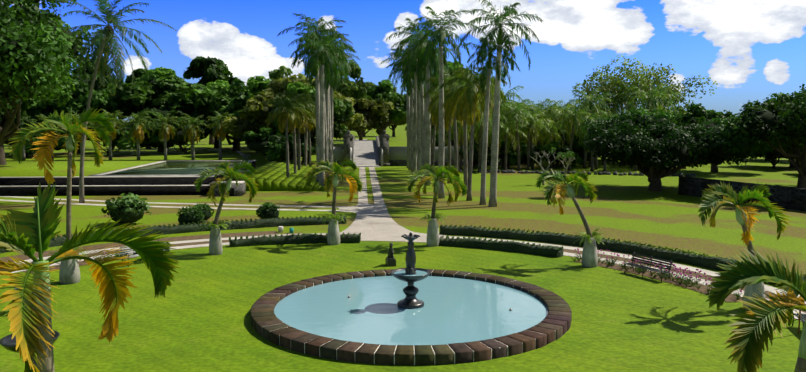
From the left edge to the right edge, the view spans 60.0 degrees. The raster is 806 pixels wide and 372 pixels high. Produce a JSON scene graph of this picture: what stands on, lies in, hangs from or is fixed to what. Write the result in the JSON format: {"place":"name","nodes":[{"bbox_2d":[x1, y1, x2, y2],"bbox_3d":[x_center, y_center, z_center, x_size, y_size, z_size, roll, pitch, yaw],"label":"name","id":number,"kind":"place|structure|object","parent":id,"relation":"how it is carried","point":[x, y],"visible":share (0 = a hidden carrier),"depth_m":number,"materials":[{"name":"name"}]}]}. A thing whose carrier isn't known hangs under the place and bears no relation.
{"place":"outdoors","nodes":[
{"label":"outdoors","id":0,"kind":"place"},
{"bbox_2d":[0,330,59,366],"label":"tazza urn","id":1,"kind":"object","parent":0,"point":[7,342],"visible":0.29,"depth_m":18.04,"materials":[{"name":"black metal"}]},
{"bbox_2d":[353,136,379,164],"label":"stairs","id":2,"kind":"structure","parent":0,"point":[366,152],"depth_m":123.63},
{"bbox_2d":[0,124,805,371],"bbox_3d":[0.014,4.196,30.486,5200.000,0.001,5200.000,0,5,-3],"label":"ground","id":3,"kind":"structure","parent":0,"point":[197,318],"depth_m":32.83,"materials":[{"name":"green plant"}]},
{"bbox_2d":[0,97,36,137],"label":"tree","id":4,"kind":"object","parent":3,"relation":"on","point":[24,107],"visible":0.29,"depth_m":102.63,"materials":[{"name":"green plant"}]},
{"bbox_2d":[0,5,75,164],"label":"tree","id":5,"kind":"object","parent":3,"relation":"on","point":[8,124],"visible":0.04,"depth_m":84.15,"materials":[{"name":"green plant"}]},
{"bbox_2d":[0,0,76,111],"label":"tree","id":6,"kind":"object","parent":3,"relation":"on","point":[27,59],"visible":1,"depth_m":42.69,"materials":[{"name":"green plant"}]},
{"bbox_2d":[4,124,78,156],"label":"tree","id":7,"kind":"object","parent":3,"relation":"on","point":[61,141],"visible":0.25,"depth_m":130.19,"materials":[{"name":"green plant"}]},
{"bbox_2d":[32,112,67,159],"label":"palm","id":8,"kind":"object","parent":3,"relation":"on","point":[49,132],"visible":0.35,"depth_m":121.34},
{"bbox_2d":[2,0,114,76],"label":"tree","id":9,"kind":"object","parent":3,"relation":"on","point":[55,21],"visible":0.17,"depth_m":65.44,"materials":[{"name":"green plant"}]},
{"bbox_2d":[6,107,115,283],"bbox_3d":[-14.483,0.388,30.153,4.062,7.646,4.029,0,5,-3],"label":"bottle palm","id":10,"kind":"object","parent":3,"relation":"on","point":[69,272],"visible":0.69,"depth_m":29.82,"materials":[{"name":"plant"}]},
{"bbox_2d":[57,109,94,153],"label":"palm","id":11,"kind":"object","parent":3,"relation":"on","point":[80,133],"visible":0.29,"depth_m":122.19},
{"bbox_2d":[23,251,135,272],"bbox_3d":[-15.808,3.531,34.319,1.519,0.588,5.414,5,7,40],"label":"bed","id":12,"kind":"object","parent":3,"relation":"on","point":[80,263],"visible":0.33,"depth_m":34.82,"materials":[{"name":"soil"}]},
{"bbox_2d":[25,70,136,153],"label":"tree","id":13,"kind":"object","parent":3,"relation":"on","point":[100,99],"visible":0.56,"depth_m":140.19,"materials":[{"name":"green plant"}]},
{"bbox_2d":[0,181,179,371],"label":"bottle palm","id":14,"kind":"object","parent":3,"relation":"on","point":[27,234],"visible":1,"depth_m":10.40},
{"bbox_2d":[70,56,122,146],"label":"tree","id":15,"kind":"object","parent":3,"relation":"on","point":[89,68],"visible":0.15,"depth_m":174.60,"materials":[{"name":"green plant"}]},
{"bbox_2d":[90,109,128,159],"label":"palm","id":16,"kind":"object","parent":3,"relation":"on","point":[112,115],"visible":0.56,"depth_m":123.12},
{"bbox_2d":[48,0,176,202],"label":"coconut palm","id":17,"kind":"object","parent":3,"relation":"on","point":[107,31],"visible":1,"depth_m":58.64,"materials":[{"name":"plant"}]},
{"bbox_2d":[72,112,168,155],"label":"tree","id":18,"kind":"object","parent":3,"relation":"on","point":[119,141],"visible":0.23,"depth_m":135.88,"materials":[{"name":"green plant"}]},
{"bbox_2d":[101,193,151,223],"bbox_3d":[-18.752,1.508,47.165,3.224,2.111,2.978,0,5,-3],"label":"bush","id":19,"kind":"object","parent":3,"relation":"on","point":[125,209],"visible":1,"depth_m":46.51,"materials":[{"name":"green plant"}]},
{"bbox_2d":[0,160,255,195],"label":"basin","id":20,"kind":"object","parent":3,"relation":"on","point":[24,178],"visible":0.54,"depth_m":67.23,"materials":[{"name":"stone"}]},
{"bbox_2d":[125,68,153,148],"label":"tree","id":21,"kind":"object","parent":3,"relation":"on","point":[138,72],"visible":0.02,"depth_m":167.34,"materials":[{"name":"green plant"}]},
{"bbox_2d":[120,111,158,159],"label":"palm","id":22,"kind":"object","parent":3,"relation":"on","point":[136,128],"visible":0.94,"depth_m":123.02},
{"bbox_2d":[106,67,206,151],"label":"tree","id":23,"kind":"object","parent":3,"relation":"on","point":[162,91],"visible":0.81,"depth_m":149.06,"materials":[{"name":"green plant"}]},
{"bbox_2d":[147,112,183,159],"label":"palm","id":24,"kind":"object","parent":3,"relation":"on","point":[165,130],"visible":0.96,"depth_m":123.81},
{"bbox_2d":[141,115,215,154],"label":"tree","id":25,"kind":"object","parent":3,"relation":"on","point":[179,141],"visible":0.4,"depth_m":141.45,"materials":[{"name":"green plant"}]},
{"bbox_2d":[176,205,204,224],"bbox_3d":[-13.779,2.006,45.551,1.845,1.453,1.912,0,5,-3],"label":"shrub","id":26,"kind":"object","parent":3,"relation":"on","point":[186,215],"visible":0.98,"depth_m":45.01,"materials":[{"name":"green plant"}]},
{"bbox_2d":[176,113,208,159],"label":"palm","id":27,"kind":"object","parent":3,"relation":"on","point":[191,130],"visible":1,"depth_m":123.66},
{"bbox_2d":[193,203,213,221],"bbox_3d":[-13.990,1.805,48.488,1.721,1.308,1.660,3,6,29],"label":"shrub","id":28,"kind":"object","parent":3,"relation":"on","point":[206,210],"visible":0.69,"depth_m":48.12,"materials":[{"name":"green plant"}]},
{"bbox_2d":[183,56,236,144],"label":"tree","id":29,"kind":"object","parent":3,"relation":"on","point":[209,69],"visible":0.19,"depth_m":197.38,"materials":[{"name":"green plant"}]},
{"bbox_2d":[186,78,250,151],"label":"tree","id":30,"kind":"object","parent":3,"relation":"on","point":[209,100],"visible":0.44,"depth_m":145.21,"materials":[{"name":"green plant"}]},
{"bbox_2d":[204,111,233,159],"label":"palm","id":31,"kind":"object","parent":3,"relation":"on","point":[219,132],"visible":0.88,"depth_m":123.34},
{"bbox_2d":[193,160,258,254],"bbox_3d":[-9.193,1.045,37.003,3.324,5.047,3.152,0,5,-3],"label":"bottle palm","id":32,"kind":"object","parent":3,"relation":"on","point":[215,244],"visible":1,"depth_m":36.63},
{"bbox_2d":[214,76,274,124],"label":"tree","id":33,"kind":"object","parent":3,"relation":"on","point":[237,105],"visible":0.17,"depth_m":134.54,"materials":[{"name":"green plant"}]},
{"bbox_2d":[221,94,308,160],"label":"tree","id":34,"kind":"object","parent":3,"relation":"on","point":[256,110],"visible":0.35,"depth_m":115.51,"materials":[{"name":"green plant"}]},
{"bbox_2d":[256,202,279,218],"bbox_3d":[-9.406,1.766,48.487,1.816,1.381,1.753,-3,6,-28],"label":"shrub","id":35,"kind":"object","parent":3,"relation":"on","point":[267,210],"visible":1,"depth_m":47.96,"materials":[{"name":"green plant"}]},
{"bbox_2d":[241,127,315,161],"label":"tree","id":36,"kind":"object","parent":3,"relation":"on","point":[269,143],"visible":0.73,"depth_m":108.51,"materials":[{"name":"green plant"}]},
{"bbox_2d":[268,66,292,79],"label":"tree","id":37,"kind":"object","parent":3,"relation":"on","point":[279,73],"visible":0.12,"depth_m":205.36,"materials":[{"name":"green plant"}]},
{"bbox_2d":[239,161,333,190],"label":"grass terraces","id":38,"kind":"structure","parent":3,"relation":"on","point":[271,176],"depth_m":73.30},
{"bbox_2d":[261,95,310,176],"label":"avenue palm","id":39,"kind":"object","parent":38,"relation":"on","point":[283,106],"visible":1,"depth_m":76.00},
{"bbox_2d":[269,90,315,173],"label":"avenue palm","id":40,"kind":"object","parent":38,"relation":"on","point":[292,95],"visible":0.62,"depth_m":80.86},
{"bbox_2d":[276,104,315,169],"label":"avenue palm","id":41,"kind":"object","parent":38,"relation":"on","point":[302,130],"visible":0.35,"depth_m":87.41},
{"bbox_2d":[290,92,315,166],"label":"avenue palm","id":42,"kind":"object","parent":38,"relation":"on","point":[306,106],"visible":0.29,"depth_m":92.24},
{"bbox_2d":[277,12,345,181],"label":"avenue palm","id":43,"kind":"object","parent":38,"relation":"on","point":[307,20],"visible":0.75,"depth_m":76.11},
{"bbox_2d":[288,25,352,177],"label":"avenue palm","id":44,"kind":"object","parent":38,"relation":"on","point":[326,143],"visible":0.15,"depth_m":82.55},
{"bbox_2d":[291,28,353,185],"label":"avenue palm","id":45,"kind":"object","parent":38,"relation":"on","point":[321,49],"visible":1,"depth_m":72.06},
{"bbox_2d":[290,23,355,84],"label":"avenue palm","id":46,"kind":"object","parent":38,"relation":"on","point":[335,55],"visible":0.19,"depth_m":79.30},
{"bbox_2d":[298,39,353,171],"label":"avenue palm","id":47,"kind":"object","parent":38,"relation":"on","point":[330,152],"visible":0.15,"depth_m":91.35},
{"bbox_2d":[300,39,356,174],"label":"avenue palm","id":48,"kind":"object","parent":38,"relation":"on","point":[327,99],"visible":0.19,"depth_m":85.52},
{"bbox_2d":[245,74,334,159],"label":"tree","id":49,"kind":"object","parent":3,"relation":"on","point":[278,86],"visible":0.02,"depth_m":121.31,"materials":[{"name":"green plant"}]},
{"bbox_2d":[257,82,353,162],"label":"tree","id":50,"kind":"object","parent":3,"relation":"on","point":[342,110],"visible":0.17,"depth_m":113.32,"materials":[{"name":"green plant"}]},
{"bbox_2d":[296,73,355,128],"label":"tree","id":51,"kind":"object","parent":3,"relation":"on","point":[337,95],"visible":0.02,"depth_m":144.56,"materials":[{"name":"green plant"}]},
{"bbox_2d":[305,158,362,244],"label":"bottle palm","id":52,"kind":"object","parent":3,"relation":"on","point":[333,233],"visible":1,"depth_m":39.45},
{"bbox_2d":[330,46,360,163],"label":"avenue palm","id":53,"kind":"object","parent":3,"relation":"on","point":[331,96],"visible":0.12,"depth_m":98.72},
{"bbox_2d":[333,68,366,99],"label":"tree","id":54,"kind":"object","parent":3,"relation":"on","point":[354,90],"visible":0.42,"depth_m":169.74,"materials":[{"name":"green plant"}]},
{"bbox_2d":[341,60,376,141],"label":"tree","id":55,"kind":"object","parent":3,"relation":"on","point":[356,72],"visible":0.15,"depth_m":221.25,"materials":[{"name":"green plant"}]},
{"bbox_2d":[347,97,393,140],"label":"tree","id":56,"kind":"object","parent":3,"relation":"on","point":[369,115],"visible":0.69,"depth_m":185.65,"materials":[{"name":"green plant"}]},
{"bbox_2d":[365,79,406,141],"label":"tree","id":57,"kind":"object","parent":3,"relation":"on","point":[385,90],"visible":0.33,"depth_m":200.25,"materials":[{"name":"green plant"}]},
{"bbox_2d":[385,242,395,266],"bbox_3d":[-0.596,3.284,33.976,0.420,1.160,0.700,-1,6,-11],"label":"dog statue","id":58,"kind":"object","parent":3,"relation":"on","point":[390,260],"visible":1,"depth_m":33.78,"materials":[{"name":"stone"}]},
{"bbox_2d":[380,45,409,167],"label":"avenue palm","id":59,"kind":"object","parent":3,"relation":"on","point":[408,106],"visible":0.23,"depth_m":101.75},
{"bbox_2d":[0,214,791,285],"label":"hedges","id":60,"kind":"object","parent":3,"relation":"on","point":[695,259],"visible":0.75,"depth_m":39.55,"materials":[{"name":"green plant"}]},
{"bbox_2d":[388,49,413,169],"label":"avenue palm","id":61,"kind":"object","parent":3,"relation":"on","point":[409,167],"visible":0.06,"depth_m":97.90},
{"bbox_2d":[0,139,805,320],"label":"paths","id":62,"kind":"structure","parent":3,"relation":"on","point":[375,221],"depth_m":43.06,"materials":[{"name":"concrete"}]},
{"bbox_2d":[386,56,425,172],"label":"avenue palm","id":63,"kind":"object","parent":3,"relation":"on","point":[411,108],"visible":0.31,"depth_m":93.11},
{"bbox_2d":[251,269,571,364],"bbox_3d":[0.286,4.481,25.897,11.613,0.397,11.613,0,5,-3],"label":"pond rim","id":64,"kind":"object","parent":3,"relation":"on","point":[554,324],"visible":0.77,"depth_m":21.69,"materials":[{"name":"stone"}]},
{"bbox_2d":[388,43,436,174],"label":"avenue palm","id":65,"kind":"object","parent":3,"relation":"on","point":[414,128],"visible":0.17,"depth_m":89.91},
{"bbox_2d":[390,49,445,169],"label":"avenue palm","id":66,"kind":"object","parent":3,"relation":"on","point":[409,86],"visible":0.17,"depth_m":86.83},
{"bbox_2d":[386,18,450,177],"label":"avenue palm","id":67,"kind":"object","parent":3,"relation":"on","point":[418,119],"visible":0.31,"depth_m":83.61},
{"bbox_2d":[393,49,446,173],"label":"avenue palm","id":68,"kind":"object","parent":3,"relation":"on","point":[420,86],"visible":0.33,"depth_m":80.98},
{"bbox_2d":[391,22,459,185],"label":"avenue palm","id":69,"kind":"object","parent":3,"relation":"on","point":[428,114],"visible":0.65,"depth_m":74.38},
{"bbox_2d":[333,130,520,165],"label":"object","id":70,"kind":"structure","parent":3,"relation":"on","point":[393,155],"depth_m":107.00,"materials":[{"name":"grey stone"}]},
{"bbox_2d":[401,38,455,180],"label":"avenue palm","id":71,"kind":"object","parent":3,"relation":"on","point":[423,145],"visible":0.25,"depth_m":78.04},
{"bbox_2d":[406,163,467,246],"bbox_3d":[1.817,1.015,39.317,3.443,4.671,3.324,0,5,-3],"label":"bottle palm","id":72,"kind":"object","parent":3,"relation":"on","point":[435,174],"visible":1,"depth_m":39.03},
{"bbox_2d":[402,6,485,197],"bbox_3d":[3.665,-7.250,62.257,6.827,16.821,6.257,5,7,37],"label":"avenue palm","id":73,"kind":"object","parent":3,"relation":"on","point":[442,32],"visible":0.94,"depth_m":61.59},
{"bbox_2d":[430,91,462,182],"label":"avenue palm","id":74,"kind":"object","parent":3,"relation":"on","point":[447,124],"visible":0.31,"depth_m":77.10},
{"bbox_2d":[423,66,479,186],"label":"avenue palm","id":75,"kind":"object","parent":3,"relation":"on","point":[434,87],"visible":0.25,"depth_m":72.70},
{"bbox_2d":[402,61,503,128],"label":"tree","id":76,"kind":"object","parent":3,"relation":"on","point":[449,67],"visible":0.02,"depth_m":118.79,"materials":[{"name":"green plant"}]},
{"bbox_2d":[433,120,478,167],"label":"grove palm","id":77,"kind":"object","parent":3,"relation":"on","point":[452,131],"visible":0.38,"depth_m":95.57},
{"bbox_2d":[434,75,494,193],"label":"avenue palm","id":78,"kind":"object","parent":3,"relation":"on","point":[461,118],"visible":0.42,"depth_m":66.44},
{"bbox_2d":[439,64,507,200],"bbox_3d":[6.225,-4.719,60.879,5.948,12.041,6.016,1,5,10],"label":"avenue palm","id":79,"kind":"object","parent":3,"relation":"on","point":[471,94],"visible":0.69,"depth_m":60.42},
{"bbox_2d":[459,144,499,166],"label":"tree","id":80,"kind":"object","parent":3,"relation":"on","point":[475,154],"visible":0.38,"depth_m":99.79,"materials":[{"name":"green plant"}]},
{"bbox_2d":[463,97,506,170],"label":"grove palm","id":81,"kind":"object","parent":3,"relation":"on","point":[480,122],"visible":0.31,"depth_m":94.65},
{"bbox_2d":[278,168,695,232],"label":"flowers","id":82,"kind":"object","parent":3,"relation":"on","point":[280,229],"visible":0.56,"depth_m":90.10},
{"bbox_2d":[457,34,519,204],"bbox_3d":[6.811,-5.402,57.777,5.199,13.976,5.672,3,7,24],"label":"avenue palm","id":83,"kind":"object","parent":3,"relation":"on","point":[488,67],"visible":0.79,"depth_m":57.24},
{"bbox_2d":[458,0,542,206],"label":"avenue palm","id":84,"kind":"object","parent":3,"relation":"on","point":[500,41],"visible":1,"depth_m":55.82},
{"bbox_2d":[489,84,525,167],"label":"grove palm","id":85,"kind":"object","parent":3,"relation":"on","point":[507,95],"visible":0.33,"depth_m":102.34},
{"bbox_2d":[490,118,529,169],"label":"grove palm","id":86,"kind":"object","parent":3,"relation":"on","point":[506,131],"visible":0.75,"depth_m":95.61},
{"bbox_2d":[487,140,541,165],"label":"tree","id":87,"kind":"object","parent":3,"relation":"on","point":[512,156],"visible":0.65,"depth_m":101.45,"materials":[{"name":"green plant"}]},
{"bbox_2d":[499,98,536,170],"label":"grove palm","id":88,"kind":"object","parent":3,"relation":"on","point":[514,114],"visible":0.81,"depth_m":96.91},
{"bbox_2d":[514,107,547,168],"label":"grove palm","id":89,"kind":"object","parent":3,"relation":"on","point":[531,144],"visible":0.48,"depth_m":100.27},
{"bbox_2d":[511,110,554,169],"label":"grove palm","id":90,"kind":"object","parent":3,"relation":"on","point":[527,121],"visible":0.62,"depth_m":99.02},
{"bbox_2d":[521,98,561,164],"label":"grove palm","id":91,"kind":"object","parent":3,"relation":"on","point":[541,106],"visible":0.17,"depth_m":109.16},
{"bbox_2d":[530,147,562,184],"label":"bare frangipani","id":92,"kind":"object","parent":3,"relation":"on","point":[547,168],"visible":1,"depth_m":75.53,"materials":[{"name":"grey plant"}]},
{"bbox_2d":[536,120,569,168],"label":"grove palm","id":93,"kind":"object","parent":3,"relation":"on","point":[555,134],"visible":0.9,"depth_m":101.12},
{"bbox_2d":[540,141,582,168],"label":"tree","id":94,"kind":"object","parent":3,"relation":"on","point":[546,148],"visible":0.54,"depth_m":100.67,"materials":[{"name":"green plant"}]},
{"bbox_2d":[538,100,585,165],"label":"grove palm","id":95,"kind":"object","parent":3,"relation":"on","point":[561,112],"visible":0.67,"depth_m":105.90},
{"bbox_2d":[556,151,575,174],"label":"tree","id":96,"kind":"object","parent":3,"relation":"on","point":[569,156],"visible":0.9,"depth_m":82.71,"materials":[{"name":"green plant"}]},
{"bbox_2d":[535,168,604,267],"bbox_3d":[8.140,1.470,33.907,3.237,4.783,2.858,0,5,-3],"label":"bottle palm","id":97,"kind":"object","parent":3,"relation":"on","point":[589,256],"visible":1,"depth_m":33.51,"materials":[{"name":"plant"}]},
{"bbox_2d":[543,142,600,164],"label":"tree","id":98,"kind":"object","parent":3,"relation":"on","point":[578,149],"visible":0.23,"depth_m":104.77,"materials":[{"name":"green plant"}]},
{"bbox_2d":[553,104,592,169],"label":"grove palm","id":99,"kind":"object","parent":3,"relation":"on","point":[575,118],"visible":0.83,"depth_m":97.65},
{"bbox_2d":[568,111,608,170],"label":"grove palm","id":100,"kind":"object","parent":3,"relation":"on","point":[592,157],"visible":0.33,"depth_m":96.34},
{"bbox_2d":[564,88,613,168],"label":"grove palm","id":101,"kind":"object","parent":3,"relation":"on","point":[591,105],"visible":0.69,"depth_m":100.97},
{"bbox_2d":[601,83,647,165],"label":"grove palm","id":102,"kind":"object","parent":3,"relation":"on","point":[617,104],"visible":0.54,"depth_m":104.85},
{"bbox_2d":[572,55,717,112],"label":"tall airy tree","id":103,"kind":"object","parent":3,"relation":"on","point":[613,83],"visible":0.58,"depth_m":107.87,"materials":[{"name":"green plant"}]},
{"bbox_2d":[624,252,672,282],"bbox_3d":[10.980,3.634,31.388,0.636,0.959,2.300,-3,6,-27],"label":"bench","id":104,"kind":"object","parent":3,"relation":"on","point":[661,271],"visible":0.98,"depth_m":31.36,"materials":[{"name":"grey"}]},
{"bbox_2d":[623,84,678,166],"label":"grove palm","id":105,"kind":"object","parent":3,"relation":"on","point":[654,101],"visible":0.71,"depth_m":97.27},
{"bbox_2d":[570,248,743,301],"bbox_3d":[11.346,3.749,31.410,2.149,0.701,9.700,-3,6,-29],"label":"bed","id":106,"kind":"object","parent":3,"relation":"on","point":[684,282],"visible":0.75,"depth_m":30.78,"materials":[{"name":"soil"}]},
{"bbox_2d":[628,84,685,113],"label":"grove palm","id":107,"kind":"object","parent":3,"relation":"on","point":[663,100],"visible":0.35,"depth_m":102.83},
{"bbox_2d":[578,107,767,190],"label":"spreading tree","id":108,"kind":"object","parent":3,"relation":"on","point":[655,146],"visible":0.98,"depth_m":65.31,"materials":[{"name":"green plant"}]},
{"bbox_2d":[674,103,773,171],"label":"tree","id":109,"kind":"object","parent":3,"relation":"on","point":[699,114],"visible":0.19,"depth_m":93.63,"materials":[{"name":"green plant"}]},
{"bbox_2d":[698,181,790,310],"bbox_3d":[12.588,2.185,25.830,3.061,4.880,3.146,3,6,29],"label":"bottle palm","id":110,"kind":"object","parent":3,"relation":"on","point":[737,200],"visible":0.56,"depth_m":25.60,"materials":[{"name":"plant"}]},
{"bbox_2d":[705,248,805,371],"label":"bottle palm","id":111,"kind":"object","parent":3,"relation":"on","point":[753,331],"visible":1,"depth_m":11.03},
{"bbox_2d":[720,84,805,188],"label":"tree","id":112,"kind":"object","parent":3,"relation":"on","point":[781,118],"visible":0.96,"depth_m":60.65,"materials":[{"name":"green plant"}]},
{"bbox_2d":[747,149,795,168],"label":"tree","id":113,"kind":"object","parent":3,"relation":"on","point":[774,155],"visible":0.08,"depth_m":101.87,"materials":[{"name":"green plant"}]},
{"bbox_2d":[761,139,803,153],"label":"tree","id":114,"kind":"object","parent":3,"relation":"on","point":[785,148],"visible":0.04,"depth_m":74.67,"materials":[{"name":"green plant"}]},
{"bbox_2d":[9,0,805,121],"label":"sky","id":115,"kind":"structure","parent":0,"point":[754,50],"materials":[{"name":"blue"}]},
{"bbox_2d":[274,276,547,344],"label":"pond water","id":116,"kind":"structure","parent":0,"point":[451,311],"depth_m":25.07,"materials":[{"name":"teal liquid"}]},
{"bbox_2d":[391,232,430,308],"bbox_3d":[0.286,3.085,25.768,1.500,2.800,1.500,0,5,-3],"label":"fountain","id":117,"kind":"object","parent":116,"relation":"on","point":[410,300],"visible":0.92,"depth_m":25.59,"materials":[{"name":"black metal"}]},
{"bbox_2d":[678,176,805,210],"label":"boundary wall","id":118,"kind":"structure","parent":0,"point":[792,198],"depth_m":58.58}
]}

